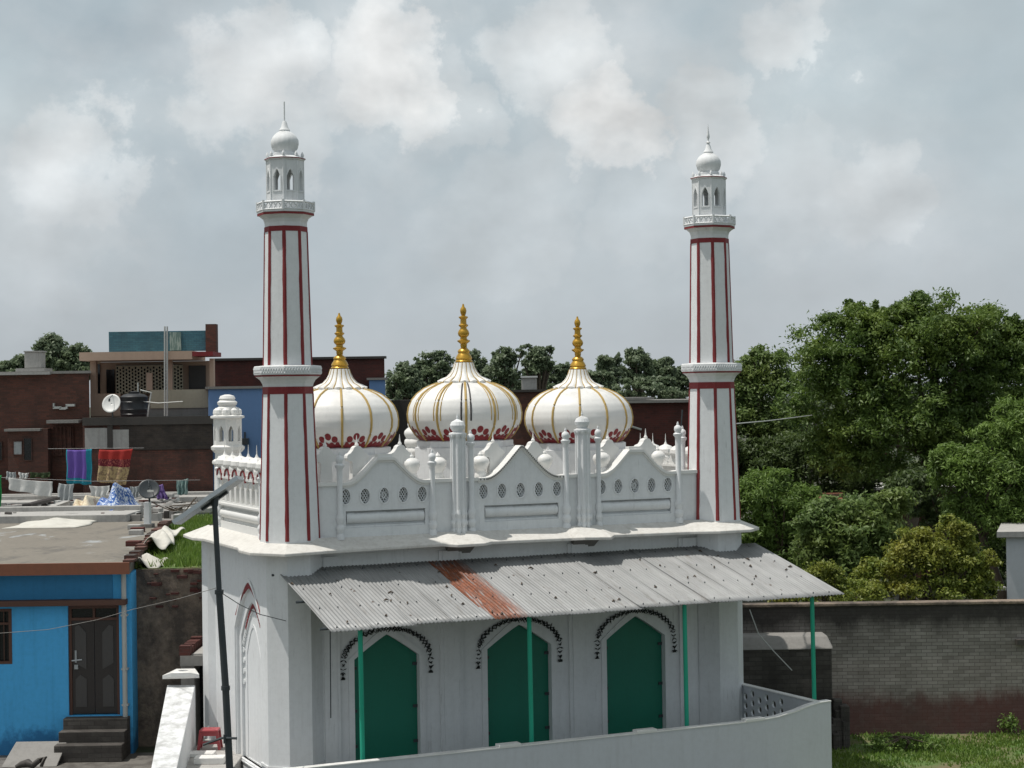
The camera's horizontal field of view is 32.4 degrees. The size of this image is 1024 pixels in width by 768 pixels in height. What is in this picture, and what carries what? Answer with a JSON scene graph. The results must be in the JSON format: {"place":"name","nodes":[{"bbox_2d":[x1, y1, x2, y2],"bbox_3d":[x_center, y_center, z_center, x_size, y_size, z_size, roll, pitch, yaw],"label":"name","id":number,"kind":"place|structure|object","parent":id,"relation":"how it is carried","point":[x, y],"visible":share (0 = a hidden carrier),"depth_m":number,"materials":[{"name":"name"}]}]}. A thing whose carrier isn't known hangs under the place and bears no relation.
{"place":"outdoors","nodes":[
{"label":"outdoors","id":0,"kind":"place"},
{"bbox_2d":[0,371,90,493],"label":"brick house","id":1,"kind":"structure","parent":0,"point":[43,414],"depth_m":65.99,"materials":[{"name":"brown brick"}]},
{"bbox_2d":[0,441,2,460],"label":"window","id":2,"kind":"structure","parent":1,"relation":"in","point":[1,443],"depth_m":65.95,"materials":[{"name":"glass"}]},
{"bbox_2d":[13,441,22,454],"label":"window","id":3,"kind":"structure","parent":1,"relation":"in","point":[17,445],"depth_m":65.36,"materials":[{"name":"grey glass"}]},
{"bbox_2d":[23,438,32,460],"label":"door","id":4,"kind":"structure","parent":1,"relation":"in","point":[27,442],"depth_m":65.36,"materials":[{"name":"wood"}]},
{"bbox_2d":[16,351,51,371],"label":"water tank","id":5,"kind":"object","parent":1,"relation":"on","point":[34,360],"visible":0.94,"depth_m":69.01,"materials":[{"name":"concrete"}]},
{"bbox_2d":[82,416,212,492],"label":"stained house","id":6,"kind":"structure","parent":0,"point":[172,448],"depth_m":64.93,"materials":[{"name":"brick"}]},
{"bbox_2d":[57,448,110,448],"bbox_3d":[-15.041,2.329,63.637,3.471,0.036,0.016,-1,0,0],"label":"clothes line","id":7,"kind":"object","parent":6,"relation":"attached to","point":[83,448],"visible":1,"depth_m":63.63,"materials":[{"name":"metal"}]},
{"bbox_2d":[66,449,91,484],"bbox_3d":[-15.633,2.998,63.577,0.942,1.302,0.112,-1,0,0],"label":"bedsheet","id":8,"kind":"object","parent":7,"relation":"hanging from","point":[79,464],"visible":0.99,"depth_m":63.57,"materials":[{"name":"purple fabric"}]},
{"bbox_2d":[97,449,132,484],"bbox_3d":[-14.337,3.006,63.576,1.302,1.313,0.112,-1,0,0],"label":"patterned blanket","id":9,"kind":"object","parent":7,"relation":"hanging from","point":[113,466],"visible":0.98,"depth_m":63.57,"materials":[{"name":"red fabric"}]},
{"bbox_2d":[1,477,175,480],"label":"clothes line","id":10,"kind":"object","parent":6,"relation":"attached to","point":[79,480],"visible":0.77,"depth_m":61.98,"materials":[{"name":"metal"}]},
{"bbox_2d":[6,471,15,479],"bbox_3d":[-17.692,3.240,62.175,0.361,0.330,0.111,-1,0,0],"label":"striped cloth","id":11,"kind":"object","parent":10,"relation":"hanging from","point":[11,474],"visible":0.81,"depth_m":62.16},
{"bbox_2d":[8,478,52,496],"bbox_3d":[-16.811,3.608,61.472,1.545,0.701,0.112,-1,0,0],"label":"white sheet","id":12,"kind":"object","parent":10,"relation":"hanging from","point":[41,488],"visible":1,"depth_m":61.47,"materials":[{"name":"fabric"}]},
{"bbox_2d":[30,472,49,477],"bbox_3d":[-16.823,3.246,62.775,0.738,0.229,0.112,-1,0,0],"label":"dark green cloth","id":13,"kind":"object","parent":10,"relation":"hanging from","point":[40,475],"visible":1,"depth_m":62.77,"materials":[{"name":"green fabric"}]},
{"bbox_2d":[58,483,73,500],"bbox_3d":[-15.428,3.761,60.783,0.609,0.678,0.111,-1,0,0],"label":"grey towel","id":14,"kind":"object","parent":10,"relation":"hanging from","point":[65,492],"visible":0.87,"depth_m":60.78,"materials":[{"name":"fabric"}]},
{"bbox_2d":[89,486,109,496],"bbox_3d":[-14.327,3.744,61.171,0.724,0.436,0.112,-1,0,0],"label":"shirt","id":15,"kind":"object","parent":10,"relation":"hanging from","point":[100,491],"visible":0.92,"depth_m":61.16,"materials":[{"name":"white fabric"}]},
{"bbox_2d":[176,479,187,494],"bbox_3d":[-11.783,3.679,62.883,0.440,0.607,0.112,-1,0,0],"label":"striped towel","id":16,"kind":"object","parent":10,"relation":"hanging from","point":[181,487],"visible":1,"depth_m":62.88,"materials":[{"name":"fabric"}]},
{"bbox_2d":[102,394,119,416],"bbox_3d":[-14.739,0.807,64.722,0.704,0.863,0.372,-1,0,0],"label":"satellite dish","id":17,"kind":"object","parent":6,"relation":"on","point":[110,403],"visible":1,"depth_m":64.77,"materials":[{"name":"white metal"}]},
{"bbox_2d":[120,383,182,416],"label":"water barrel","id":18,"kind":"object","parent":6,"relation":"on","point":[133,403],"visible":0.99,"depth_m":65.59,"materials":[{"name":"black plastic"}]},
{"bbox_2d":[367,378,386,394],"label":"corner house","id":19,"kind":"structure","parent":0,"point":[377,384],"depth_m":76.80,"materials":[{"name":"paint"}]},
{"bbox_2d":[0,0,1023,399],"label":"sky","id":20,"kind":"structure","parent":0,"point":[528,166],"materials":[{"name":"grey"}]},
{"bbox_2d":[510,389,548,446],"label":"chimney house","id":21,"kind":"structure","parent":0,"point":[521,436],"depth_m":71.99,"materials":[{"name":"brick"}]},
{"bbox_2d":[521,376,537,389],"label":"roof tank","id":22,"kind":"object","parent":21,"relation":"on","point":[529,382],"visible":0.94,"depth_m":72.60,"materials":[{"name":"concrete"}]},
{"bbox_2d":[135,398,1021,752],"bbox_3d":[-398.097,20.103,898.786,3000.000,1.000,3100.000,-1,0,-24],"label":"ground","id":23,"kind":"structure","parent":0,"point":[141,750],"depth_m":66.62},
{"bbox_2d":[0,353,24,371],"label":"tree","id":24,"kind":"object","parent":23,"relation":"on","point":[16,361],"visible":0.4,"depth_m":119.46,"materials":[{"name":"green plant"}]},
{"bbox_2d":[31,332,68,370],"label":"tree","id":25,"kind":"object","parent":23,"relation":"on","point":[51,344],"visible":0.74,"depth_m":119.68,"materials":[{"name":"green plant"}]},
{"bbox_2d":[50,342,92,379],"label":"tree","id":26,"kind":"object","parent":23,"relation":"on","point":[72,362],"visible":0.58,"depth_m":119.40,"materials":[{"name":"green plant"}]},
{"bbox_2d":[0,752,153,767],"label":"lane","id":27,"kind":"structure","parent":23,"relation":"on","point":[139,760],"depth_m":38.38,"materials":[{"name":"concrete"}]},
{"bbox_2d":[2,741,61,766],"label":"stone slab","id":28,"kind":"structure","parent":27,"relation":"on","point":[32,751],"depth_m":38.53,"materials":[{"name":"stone"}]},
{"bbox_2d":[15,756,46,767],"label":"cloth bundle","id":29,"kind":"object","parent":28,"relation":"on","point":[29,763],"visible":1,"depth_m":37.86,"materials":[{"name":"fabric"}]},
{"bbox_2d":[0,520,171,762],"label":"blue house","id":30,"kind":"structure","parent":23,"relation":"on","point":[72,689],"depth_m":39.46,"materials":[{"name":"paint"}]},
{"bbox_2d":[0,609,11,663],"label":"window","id":31,"kind":"structure","parent":30,"relation":"in","point":[5,614],"depth_m":39.58,"materials":[{"name":"wood"}]},
{"bbox_2d":[1,517,96,528],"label":"plastic sheeting","id":32,"kind":"object","parent":30,"relation":"on","point":[53,523],"visible":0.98,"depth_m":50.78,"materials":[{"name":"plastic"}]},
{"bbox_2d":[72,620,116,713],"bbox_3d":[-9.374,6.355,39.524,1.007,2.100,0.108,-1,0,0],"label":"door","id":33,"kind":"structure","parent":30,"relation":"in","point":[94,643],"depth_m":39.53,"materials":[{"name":"brown wood"}]},
{"bbox_2d":[125,540,141,545],"bbox_3d":[-9.397,3.955,43.725,0.350,0.128,0.300,-1,0,0],"label":"loose brick","id":34,"kind":"object","parent":30,"relation":"on","point":[131,542],"visible":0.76,"depth_m":43.58,"materials":[{"name":"brick"}]},
{"bbox_2d":[129,529,143,534],"bbox_3d":[-10.127,3.991,47.425,0.350,0.128,0.300,-1,0,0],"label":"loose brick","id":35,"kind":"object","parent":30,"relation":"on","point":[136,531],"visible":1,"depth_m":47.27,"materials":[{"name":"concrete"}]},
{"bbox_2d":[142,502,154,527],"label":"roof pillar","id":36,"kind":"structure","parent":30,"relation":"on","point":[147,523],"depth_m":49.98,"materials":[{"name":"white paint"}]},
{"bbox_2d":[138,479,159,501],"bbox_3d":[-10.316,3.037,49.968,0.592,0.653,0.373,-1,0,0],"label":"satellite dish","id":37,"kind":"object","parent":36,"relation":"on","point":[148,489],"visible":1,"depth_m":50.01,"materials":[{"name":"metal"}]},
{"bbox_2d":[136,553,170,567],"bbox_3d":[-8.511,4.163,40.974,0.965,0.488,1.313,-1,0,0],"label":"sack","id":38,"kind":"object","parent":30,"relation":"on","point":[143,558],"visible":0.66,"depth_m":40.55,"materials":[{"name":"fabric"}]},
{"bbox_2d":[143,525,184,549],"bbox_3d":[-9.036,3.942,45.471,0.813,0.487,5.087,-1,0,-6],"label":"tarpaulin","id":39,"kind":"object","parent":30,"relation":"on","point":[163,538],"visible":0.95,"depth_m":44.26,"materials":[{"name":"plastic"}]},
{"bbox_2d":[0,491,212,524],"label":"terrace house","id":40,"kind":"structure","parent":23,"relation":"on","point":[87,512],"depth_m":54.69,"materials":[{"name":"grey concrete"}]},
{"bbox_2d":[73,495,99,505],"bbox_3d":[-13.693,3.885,56.826,1.062,0.628,3.460,-1,0,0],"label":"cream mat","id":41,"kind":"object","parent":40,"relation":"on","point":[90,500],"visible":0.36,"depth_m":56.43,"materials":[{"name":"fabric"}]},
{"bbox_2d":[1,495,185,520],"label":"rubble","id":42,"kind":"object","parent":40,"relation":"on","point":[158,513],"visible":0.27,"depth_m":55.22,"materials":[{"name":"concrete"}]},
{"bbox_2d":[22,497,59,505],"bbox_3d":[-15.630,3.917,58.476,0.288,0.146,3.006,-1,0,3],"label":"plank","id":43,"kind":"object","parent":42,"relation":"on","point":[43,501],"visible":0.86,"depth_m":58.23,"materials":[{"name":"grey wood"}]},
{"bbox_2d":[50,501,69,505],"bbox_3d":[-14.873,3.990,56.475,0.224,0.317,3.033,-1,0,8],"label":"plank","id":44,"kind":"object","parent":42,"relation":"on","point":[61,503],"visible":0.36,"depth_m":57.31,"materials":[{"name":"wood"}]},
{"bbox_2d":[97,482,138,509],"bbox_3d":[-12.606,3.653,56.278,1.350,1.053,3.560,-1,0,0],"label":"printed quilt","id":45,"kind":"object","parent":42,"relation":"on","point":[119,495],"visible":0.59,"depth_m":55.83,"materials":[{"name":"blue fabric"}]},
{"bbox_2d":[153,497,197,510],"bbox_3d":[-10.462,3.753,55.011,1.512,0.470,0.729,-1,0,-11],"label":"scrap metal","id":46,"kind":"object","parent":42,"relation":"on","point":[176,509],"visible":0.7,"depth_m":54.93,"materials":[{"name":"grey metal"}]},
{"bbox_2d":[130,486,138,497],"bbox_3d":[-12.931,3.713,60.372,0.345,0.455,0.111,-1,0,0],"label":"towel","id":47,"kind":"object","parent":40,"relation":"on","point":[134,491],"visible":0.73,"depth_m":60.36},
{"bbox_2d":[157,484,167,499],"bbox_3d":[-12.072,3.704,60.383,0.534,0.544,0.111,-1,0,0],"label":"violet shawl","id":48,"kind":"object","parent":40,"relation":"on","point":[162,494],"visible":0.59,"depth_m":60.38,"materials":[{"name":"fabric"}]},
{"bbox_2d":[158,501,181,511],"bbox_3d":[-11.106,3.995,57.475,1.099,0.346,3.160,-1,0,0],"label":"rubble heap","id":49,"kind":"object","parent":40,"relation":"on","point":[169,503],"visible":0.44,"depth_m":56.91,"materials":[{"name":"grey concrete"}]},
{"bbox_2d":[79,324,220,417],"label":"pink house","id":50,"kind":"structure","parent":23,"relation":"on","point":[182,369],"depth_m":71.20,"materials":[{"name":"grey concrete"}]},
{"bbox_2d":[97,364,114,393],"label":"window","id":51,"kind":"structure","parent":50,"relation":"in","point":[110,374],"depth_m":71.50,"materials":[{"name":"glass"}]},
{"bbox_2d":[189,365,205,388],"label":"door","id":52,"kind":"structure","parent":50,"relation":"in","point":[197,374],"depth_m":71.50,"materials":[{"name":"grey wood"}]},
{"bbox_2d":[134,514,211,746],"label":"wall","id":53,"kind":"structure","parent":23,"relation":"on","point":[165,630],"depth_m":40.26,"materials":[{"name":"paint"}]},
{"bbox_2d":[90,513,212,568],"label":"grass","id":54,"kind":"structure","parent":53,"relation":"on","point":[182,551],"depth_m":43.83,"materials":[{"name":"plant"}]},
{"bbox_2d":[151,668,198,767],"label":"stair wall","id":55,"kind":"structure","parent":23,"relation":"on","point":[175,746],"depth_m":35.79,"materials":[{"name":"white paint"}]},
{"bbox_2d":[179,636,203,745],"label":"outbuilding","id":56,"kind":"structure","parent":23,"relation":"on","point":[191,653],"depth_m":38.79,"materials":[{"name":"brown concrete"}]},
{"bbox_2d":[200,666,203,737],"bbox_3d":[-6.578,7.213,39.277,0.744,2.095,0.050,-1,0,0],"label":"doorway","id":57,"kind":"structure","parent":56,"relation":"in","point":[201,667],"depth_m":39.26,"materials":[{"name":"black"}]},
{"bbox_2d":[172,476,243,767],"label":"solar street lamp","id":58,"kind":"object","parent":23,"relation":"on","point":[213,498],"visible":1,"depth_m":29.42,"materials":[{"name":"metal"}]},
{"bbox_2d":[6,588,214,632],"bbox_3d":[-7.331,4.477,34.990,2.473,1.968,11.575,-1,0,-36],"label":"cable","id":59,"kind":"object","parent":58,"relation":"attached to","point":[111,615],"visible":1,"depth_m":38.70,"materials":[{"name":"black rubber"}]},
{"bbox_2d":[186,737,241,767],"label":"steps","id":60,"kind":"structure","parent":23,"relation":"on","point":[237,761],"depth_m":35.97,"materials":[{"name":"concrete"}]},
{"bbox_2d":[190,750,215,757],"bbox_3d":[-6.498,7.626,36.275,0.750,0.078,0.350,-1,0,0],"label":"plank","id":61,"kind":"object","parent":60,"relation":"on","point":[193,754],"visible":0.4,"depth_m":36.22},
{"bbox_2d":[194,755,225,764],"bbox_3d":[-6.105,7.590,35.575,0.600,0.128,0.350,-1,0,0],"label":"marble block","id":62,"kind":"object","parent":60,"relation":"on","point":[208,759],"depth_m":35.40,"materials":[{"name":"stone"}]},
{"bbox_2d":[197,727,222,749],"bbox_3d":[-6.346,7.449,36.976,0.500,0.420,0.350,-1,0,0],"label":"plastic stool","id":63,"kind":"object","parent":60,"relation":"on","point":[209,731],"visible":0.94,"depth_m":36.83,"materials":[{"name":"plastic"}]},
{"bbox_2d":[205,386,262,490],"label":"blue wall house","id":64,"kind":"structure","parent":23,"relation":"on","point":[248,399],"depth_m":67.99,"materials":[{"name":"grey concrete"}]},
{"bbox_2d":[214,356,386,388],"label":"brick hall","id":65,"kind":"structure","parent":23,"relation":"on","point":[234,371],"depth_m":78.01,"materials":[{"name":"brick"}]},
{"bbox_2d":[387,400,410,450],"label":"shaded house","id":66,"kind":"structure","parent":23,"relation":"on","point":[401,406],"depth_m":79.99,"materials":[{"name":"paint"}]},
{"bbox_2d":[385,360,429,399],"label":"tree","id":67,"kind":"object","parent":23,"relation":"on","point":[405,379],"visible":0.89,"depth_m":132.43,"materials":[{"name":"green plant"}]},
{"bbox_2d":[413,350,455,388],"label":"tree","id":68,"kind":"object","parent":23,"relation":"on","point":[430,368],"visible":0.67,"depth_m":139.72,"materials":[{"name":"green plant"}]},
{"bbox_2d":[183,102,758,767],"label":"mosque","id":69,"kind":"structure","parent":23,"relation":"on","point":[331,478],"depth_m":36.36,"materials":[{"name":"white paint"}]},
{"bbox_2d":[330,631,330,717],"bbox_3d":[-3.524,5.283,34.144,0.023,2.400,0.072,-1,0,-24],"label":"conduit","id":70,"kind":"object","parent":69,"relation":"attached to","point":[330,674],"visible":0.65,"depth_m":34.14,"materials":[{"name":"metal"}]},
{"bbox_2d":[354,635,417,759],"bbox_3d":[-2.542,6.278,35.149,1.372,2.595,0.075,-1,0,-24],"label":"door","id":71,"kind":"structure","parent":69,"relation":"in","point":[389,667],"depth_m":35.16,"materials":[{"name":"wood"}]},
{"bbox_2d":[487,625,548,746],"bbox_3d":[0.096,6.250,36.351,1.442,2.595,0.075,-1,0,-24],"label":"door","id":72,"kind":"structure","parent":69,"relation":"in","point":[507,658],"depth_m":36.33,"materials":[{"name":"wood"}]},
{"bbox_2d":[607,617,662,733],"bbox_3d":[2.571,6.223,37.479,1.402,2.595,0.075,-1,0,-24],"label":"door","id":73,"kind":"structure","parent":69,"relation":"in","point":[634,653],"depth_m":37.48,"materials":[{"name":"wood"}]},
{"bbox_2d":[736,415,811,423],"bbox_3d":[7.524,1.003,50.521,0.255,0.151,23.737,-1,0,14],"label":"cable","id":74,"kind":"object","parent":69,"relation":"attached to","point":[772,420],"visible":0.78,"depth_m":50.66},
{"bbox_2d":[467,348,490,378],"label":"tree","id":75,"kind":"object","parent":23,"relation":"on","point":[480,364],"visible":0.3,"depth_m":153.65,"materials":[{"name":"green plant"}]},
{"bbox_2d":[480,344,527,389],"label":"tree","id":76,"kind":"object","parent":23,"relation":"on","point":[503,371],"visible":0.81,"depth_m":130.59,"materials":[{"name":"green plant"}]},
{"bbox_2d":[514,369,555,389],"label":"tree","id":77,"kind":"object","parent":23,"relation":"on","point":[549,386],"visible":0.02,"depth_m":144.59,"materials":[{"name":"green plant"}]},
{"bbox_2d":[520,343,556,389],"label":"tree","id":78,"kind":"object","parent":23,"relation":"on","point":[538,362],"visible":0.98,"depth_m":137.77,"materials":[{"name":"green plant"}]},
{"bbox_2d":[546,361,570,388],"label":"tree","id":79,"kind":"object","parent":23,"relation":"on","point":[559,373],"visible":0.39,"depth_m":151.59,"materials":[{"name":"green plant"}]},
{"bbox_2d":[565,369,615,389],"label":"tree","id":80,"kind":"object","parent":23,"relation":"on","point":[599,377],"visible":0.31,"depth_m":128.60,"materials":[{"name":"green plant"}]},
{"bbox_2d":[595,352,623,384],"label":"tree","id":81,"kind":"object","parent":23,"relation":"on","point":[607,363],"visible":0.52,"depth_m":135.79,"materials":[{"name":"green plant"}]},
{"bbox_2d":[617,346,657,391],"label":"tree","id":82,"kind":"object","parent":23,"relation":"on","point":[638,360],"visible":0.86,"depth_m":142.50,"materials":[{"name":"green plant"}]},
{"bbox_2d":[610,374,688,398],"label":"tree","id":83,"kind":"object","parent":23,"relation":"on","point":[652,386],"visible":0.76,"depth_m":133.63,"materials":[{"name":"green plant"}]},
{"bbox_2d":[653,356,678,395],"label":"tree","id":84,"kind":"object","parent":23,"relation":"on","point":[663,367],"visible":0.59,"depth_m":149.56,"materials":[{"name":"green plant"}]},
{"bbox_2d":[674,366,689,398],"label":"tree","id":85,"kind":"object","parent":23,"relation":"on","point":[682,380],"visible":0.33,"depth_m":156.69,"materials":[{"name":"green plant"}]},
{"bbox_2d":[733,343,817,452],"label":"neem tree","id":86,"kind":"object","parent":23,"relation":"on","point":[755,375],"visible":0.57,"depth_m":71.55,"materials":[{"name":"green plant"}]},
{"bbox_2d":[739,466,822,569],"bbox_3d":[7.748,5.279,52.027,3.698,5.759,2.535,-1,0,0],"label":"feathery tree","id":87,"kind":"object","parent":23,"relation":"on","point":[773,503],"visible":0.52,"depth_m":51.62,"materials":[{"name":"green plant"}]},
{"bbox_2d":[743,632,849,749],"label":"stub wall","id":88,"kind":"structure","parent":23,"relation":"on","point":[765,665],"depth_m":39.26,"materials":[{"name":"grey concrete"}]},
{"bbox_2d":[749,610,791,670],"bbox_3d":[5.743,5.684,39.060,0.940,1.373,0.022,-1,0,0],"label":"cable","id":89,"kind":"object","parent":88,"relation":"hanging from","point":[766,642],"visible":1,"depth_m":39.05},
{"bbox_2d":[764,380,849,482],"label":"tree","id":90,"kind":"object","parent":23,"relation":"on","point":[820,401],"visible":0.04,"depth_m":134.23,"materials":[{"name":"green plant"}]},
{"bbox_2d":[737,427,919,504],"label":"neem tree","id":91,"kind":"object","parent":23,"relation":"on","point":[788,453],"visible":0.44,"depth_m":67.51,"materials":[{"name":"green plant"}]},
{"bbox_2d":[767,559,889,602],"bbox_3d":[7.751,6.196,43.571,3.219,3.810,1.735,-1,0,0],"label":"shrub","id":92,"kind":"object","parent":23,"relation":"on","point":[865,591],"visible":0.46,"depth_m":43.30,"materials":[{"name":"green plant"}]},
{"bbox_2d":[777,486,918,597],"bbox_3d":[9.308,5.469,48.526,3.908,5.287,2.794,-1,0,0],"label":"leafy shrub","id":93,"kind":"object","parent":23,"relation":"on","point":[843,532],"visible":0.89,"depth_m":48.15,"materials":[{"name":"green plant"}]},
{"bbox_2d":[770,287,1023,600],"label":"neem tree","id":94,"kind":"object","parent":23,"relation":"on","point":[985,345],"visible":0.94,"depth_m":63.16,"materials":[{"name":"green plant"}]},
{"bbox_2d":[877,378,928,461],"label":"tree","id":95,"kind":"object","parent":23,"relation":"on","point":[906,421],"visible":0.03,"depth_m":141.47,"materials":[{"name":"green plant"}]},
{"bbox_2d":[843,513,1004,600],"bbox_3d":[10.691,5.722,46.129,4.357,4.710,2.388,-1,0,0],"label":"yellow shrub","id":96,"kind":"object","parent":23,"relation":"on","point":[922,549],"visible":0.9,"depth_m":45.78,"materials":[{"name":"green plant"}]},
{"bbox_2d":[880,466,1006,599],"bbox_3d":[13.931,5.343,56.101,4.507,5.513,2.211,-1,0,-8],"label":"shrub","id":97,"kind":"object","parent":23,"relation":"on","point":[926,509],"visible":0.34,"depth_m":55.69,"materials":[{"name":"green plant"}]},
{"bbox_2d":[923,394,1023,598],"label":"feathery tree","id":98,"kind":"object","parent":23,"relation":"on","point":[992,482],"visible":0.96,"depth_m":53.55,"materials":[{"name":"green plant"}]},
{"bbox_2d":[997,521,1023,598],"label":"white block house","id":99,"kind":"structure","parent":23,"relation":"on","point":[1012,533],"depth_m":49.96,"materials":[{"name":"paint"}]},
{"bbox_2d":[623,397,688,446],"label":"long brick building","id":100,"kind":"structure","parent":0,"point":[659,419],"depth_m":65.99,"materials":[{"name":"red brick"}]},
{"bbox_2d":[814,493,842,601],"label":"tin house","id":101,"kind":"structure","parent":0,"point":[833,494],"depth_m":64.28,"materials":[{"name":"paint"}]},
{"bbox_2d":[742,599,1023,734],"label":"brick wall","id":102,"kind":"structure","parent":0,"point":[939,666],"depth_m":40.46,"materials":[{"name":"brick"}]},
{"bbox_2d":[861,453,956,578],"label":"tree","id":103,"kind":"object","parent":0,"point":[920,518],"depth_m":73.96,"materials":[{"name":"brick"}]},
{"bbox_2d":[832,730,1023,767],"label":"lawn","id":104,"kind":"structure","parent":0,"point":[939,764],"depth_m":38.14,"materials":[{"name":"plant"}]},
{"bbox_2d":[867,730,945,753],"bbox_3d":[8.664,7.870,38.843,1.750,0.423,1.561,-1,0,0],"label":"weed","id":105,"kind":"object","parent":104,"relation":"on","point":[903,740],"visible":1,"depth_m":38.52,"materials":[{"name":"green plant"}]},
{"bbox_2d":[997,712,1023,733],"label":"weed","id":106,"kind":"object","parent":104,"relation":"on","point":[1010,724],"visible":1,"depth_m":40.14,"materials":[{"name":"green plant"}]},
{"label":"courtyard floor","id":107,"kind":"structure","parent":0,"visible":0},
{"bbox_2d":[272,543,843,759],"bbox_3d":[1.113,5.509,35.058,11.379,4.031,2.797,-1,0,-24],"label":"tin awning","id":108,"kind":"object","parent":107,"relation":"on","point":[360,598],"visible":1,"depth_m":34.79,"materials":[{"name":"metal"}]},
{"bbox_2d":[289,683,831,767],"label":"courtyard wall","id":109,"kind":"structure","parent":107,"relation":"on","point":[796,733],"depth_m":34.38,"materials":[{"name":"paint"}]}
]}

